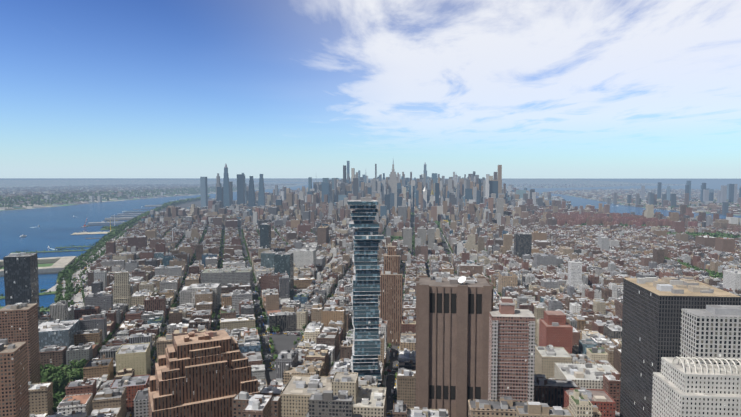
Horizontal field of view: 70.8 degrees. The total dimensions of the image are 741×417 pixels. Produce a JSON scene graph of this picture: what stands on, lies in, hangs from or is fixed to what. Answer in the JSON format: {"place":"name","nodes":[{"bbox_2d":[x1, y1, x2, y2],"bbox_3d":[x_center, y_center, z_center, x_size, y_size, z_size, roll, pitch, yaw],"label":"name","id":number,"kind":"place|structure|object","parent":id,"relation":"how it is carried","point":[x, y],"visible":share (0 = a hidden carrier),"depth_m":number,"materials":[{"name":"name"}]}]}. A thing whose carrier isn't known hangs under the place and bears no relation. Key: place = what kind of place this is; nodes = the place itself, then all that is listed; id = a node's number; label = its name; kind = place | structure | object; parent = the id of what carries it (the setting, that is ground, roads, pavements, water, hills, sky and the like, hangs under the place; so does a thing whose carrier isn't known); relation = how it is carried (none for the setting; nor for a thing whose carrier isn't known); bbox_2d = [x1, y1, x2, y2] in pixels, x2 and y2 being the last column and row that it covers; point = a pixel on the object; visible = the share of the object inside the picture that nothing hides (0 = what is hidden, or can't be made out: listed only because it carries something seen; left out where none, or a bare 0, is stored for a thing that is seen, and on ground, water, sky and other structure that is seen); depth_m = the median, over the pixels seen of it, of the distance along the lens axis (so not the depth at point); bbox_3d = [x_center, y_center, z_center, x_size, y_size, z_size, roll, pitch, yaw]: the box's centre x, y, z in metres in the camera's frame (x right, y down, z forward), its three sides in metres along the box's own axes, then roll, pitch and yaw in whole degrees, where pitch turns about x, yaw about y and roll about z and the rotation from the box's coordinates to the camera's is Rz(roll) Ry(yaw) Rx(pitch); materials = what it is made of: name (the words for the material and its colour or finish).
{"place":"outdoors","nodes":[
{"label":"outdoors","id":0,"kind":"place"},
{"bbox_2d":[40,368,83,406],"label":"park lawn ground","id":1,"kind":"structure","parent":0,"point":[55,373],"depth_m":719.27,"materials":[{"name":"green plant"}]},
{"bbox_2d":[55,200,198,302],"bbox_3d":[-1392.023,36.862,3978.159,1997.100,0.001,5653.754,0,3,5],"label":"hudson river park ground","id":2,"kind":"structure","parent":0,"point":[103,248],"depth_m":2025.24,"materials":[{"name":"green plant"}]},
{"bbox_2d":[0,199,182,311],"bbox_3d":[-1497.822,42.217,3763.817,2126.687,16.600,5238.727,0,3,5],"label":"piers","id":3,"kind":"structure","parent":2,"relation":"on","point":[51,265],"depth_m":1695.99,"materials":[{"name":"grey concrete"}]},
{"bbox_2d":[0,186,279,210],"bbox_3d":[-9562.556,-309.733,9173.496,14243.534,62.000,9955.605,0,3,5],"label":"shore","id":4,"kind":"structure","parent":0,"point":[15,207],"depth_m":6119.97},
{"bbox_2d":[74,198,209,302],"bbox_3d":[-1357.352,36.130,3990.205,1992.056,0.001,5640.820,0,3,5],"label":"highway road","id":5,"kind":"structure","parent":0,"point":[122,232],"depth_m":3078.02,"materials":[{"name":"grey asphalt"}]},
{"bbox_2d":[0,179,307,187],"bbox_3d":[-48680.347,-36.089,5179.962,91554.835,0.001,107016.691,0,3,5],"label":"distant shoreline land","id":6,"kind":"structure","parent":0,"point":[78,182],"depth_m":25703.02,"materials":[{"name":"grey"}]},
{"bbox_2d":[47,198,691,416],"bbox_3d":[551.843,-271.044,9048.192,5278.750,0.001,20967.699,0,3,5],"label":"street","id":7,"kind":"structure","parent":0,"point":[281,342],"depth_m":892.29,"materials":[{"name":"grey asphalt"}]},
{"bbox_2d":[45,222,500,416],"bbox_3d":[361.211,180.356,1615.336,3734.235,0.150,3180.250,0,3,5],"label":"sidewalks","id":8,"kind":"structure","parent":7,"relation":"on","point":[74,298],"depth_m":1243.49,"materials":[{"name":"concrete"}]},
{"bbox_2d":[0,230,722,414],"bbox_3d":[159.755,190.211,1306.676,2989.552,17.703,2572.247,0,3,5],"label":"trees","id":9,"kind":"object","parent":8,"relation":"on","point":[68,288],"visible":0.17,"depth_m":1182.91,"materials":[{"name":"green plant"}]},
{"bbox_2d":[88,235,494,389],"bbox_3d":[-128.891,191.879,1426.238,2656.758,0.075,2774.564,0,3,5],"label":"road markings","id":10,"kind":"object","parent":7,"relation":"on","point":[268,334],"visible":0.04,"depth_m":876.06,"materials":[{"name":"white paint"}]},
{"bbox_2d":[0,161,740,416],"bbox_3d":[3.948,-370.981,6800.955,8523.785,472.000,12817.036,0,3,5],"label":"skyscrapers","id":11,"kind":"structure","parent":7,"relation":"on","point":[471,343],"depth_m":522.77,"materials":[{"name":"grey concrete"}]},
{"bbox_2d":[458,276,465,284],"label":"satellite dish","id":12,"kind":"object","parent":11,"relation":"on","point":[461,279],"visible":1,"depth_m":533.70,"materials":[{"name":"white metal"}]},
{"bbox_2d":[672,356,740,373],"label":"roof structure","id":13,"kind":"object","parent":11,"relation":"on","point":[709,359],"visible":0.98,"depth_m":392.38,"materials":[{"name":"white metal"}]},
{"bbox_2d":[28,244,740,416],"bbox_3d":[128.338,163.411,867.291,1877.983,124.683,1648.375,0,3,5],"label":"city buildings","id":14,"kind":"structure","parent":7,"relation":"on","point":[40,403],"depth_m":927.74,"materials":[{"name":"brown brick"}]},
{"bbox_2d":[0,196,740,416],"bbox_3d":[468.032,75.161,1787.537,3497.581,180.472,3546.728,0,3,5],"label":"roof structures","id":15,"kind":"object","parent":14,"relation":"on","point":[581,394],"visible":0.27,"depth_m":939.53,"materials":[{"name":"grey concrete"}]},
{"bbox_2d":[41,226,740,413],"bbox_3d":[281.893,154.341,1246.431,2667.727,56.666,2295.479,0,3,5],"label":"roof water tanks","id":16,"kind":"object","parent":14,"relation":"on","point":[314,360],"visible":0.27,"depth_m":1342.53,"materials":[{"name":"brown wood"}]},
{"bbox_2d":[47,239,722,416],"bbox_3d":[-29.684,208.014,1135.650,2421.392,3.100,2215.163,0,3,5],"label":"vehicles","id":17,"kind":"object","parent":7,"relation":"on","point":[298,334],"visible":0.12,"depth_m":982.03,"materials":[{"name":"paint"}]},
{"bbox_2d":[90,193,740,273],"bbox_3d":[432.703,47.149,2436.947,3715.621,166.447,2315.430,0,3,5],"label":"city buildings","id":18,"kind":"structure","parent":7,"relation":"on","point":[171,217],"depth_m":2357.57,"materials":[{"name":"grey concrete"}]},
{"bbox_2d":[150,165,686,216],"bbox_3d":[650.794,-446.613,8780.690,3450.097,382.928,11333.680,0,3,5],"label":"city buildings","id":19,"kind":"structure","parent":7,"relation":"on","point":[467,188],"depth_m":4302.61,"materials":[{"name":"grey concrete"}]},
{"bbox_2d":[0,178,740,312],"bbox_3d":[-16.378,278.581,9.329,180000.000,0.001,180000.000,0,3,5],"label":"water","id":20,"kind":"structure","parent":0,"point":[58,226],"depth_m":3763.37,"materials":[{"name":"blue liquid"}]},
{"bbox_2d":[82,214,459,239],"bbox_3d":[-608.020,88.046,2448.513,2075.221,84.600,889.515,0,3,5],"label":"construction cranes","id":21,"kind":"object","parent":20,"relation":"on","point":[170,230],"visible":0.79,"depth_m":2616.48},
{"bbox_2d":[19,205,695,247],"bbox_3d":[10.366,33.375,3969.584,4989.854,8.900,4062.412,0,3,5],"label":"boats","id":22,"kind":"object","parent":20,"relation":"on","point":[142,206],"visible":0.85,"depth_m":2621.74,"materials":[{"name":"paint"}]},
{"bbox_2d":[0,183,740,213],"bbox_3d":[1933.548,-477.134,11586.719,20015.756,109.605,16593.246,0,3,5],"label":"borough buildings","id":23,"kind":"structure","parent":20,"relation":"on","point":[714,208],"depth_m":8004.84,"materials":[{"name":"grey concrete"}]},
{"bbox_2d":[0,186,740,238],"bbox_3d":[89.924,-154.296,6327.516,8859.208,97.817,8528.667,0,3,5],"label":"trees","id":24,"kind":"object","parent":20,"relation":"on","point":[115,231],"visible":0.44,"depth_m":4944.09,"materials":[{"name":"green plant"}]},
{"bbox_2d":[0,0,740,178],"label":"sky","id":25,"kind":"structure","parent":0,"point":[534,89],"materials":[{"name":"blue"}]},
{"bbox_2d":[207,179,685,188],"bbox_3d":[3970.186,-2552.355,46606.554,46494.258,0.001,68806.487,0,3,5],"label":"distant land","id":26,"kind":"structure","parent":0,"point":[559,182],"depth_m":25703.03,"materials":[{"name":"grey"}]},
{"bbox_2d":[545,189,740,215],"bbox_3d":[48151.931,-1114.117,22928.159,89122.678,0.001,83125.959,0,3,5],"label":"buildings","id":27,"kind":"structure","parent":0,"point":[633,193],"depth_m":7029.21,"materials":[{"name":"grey concrete"}]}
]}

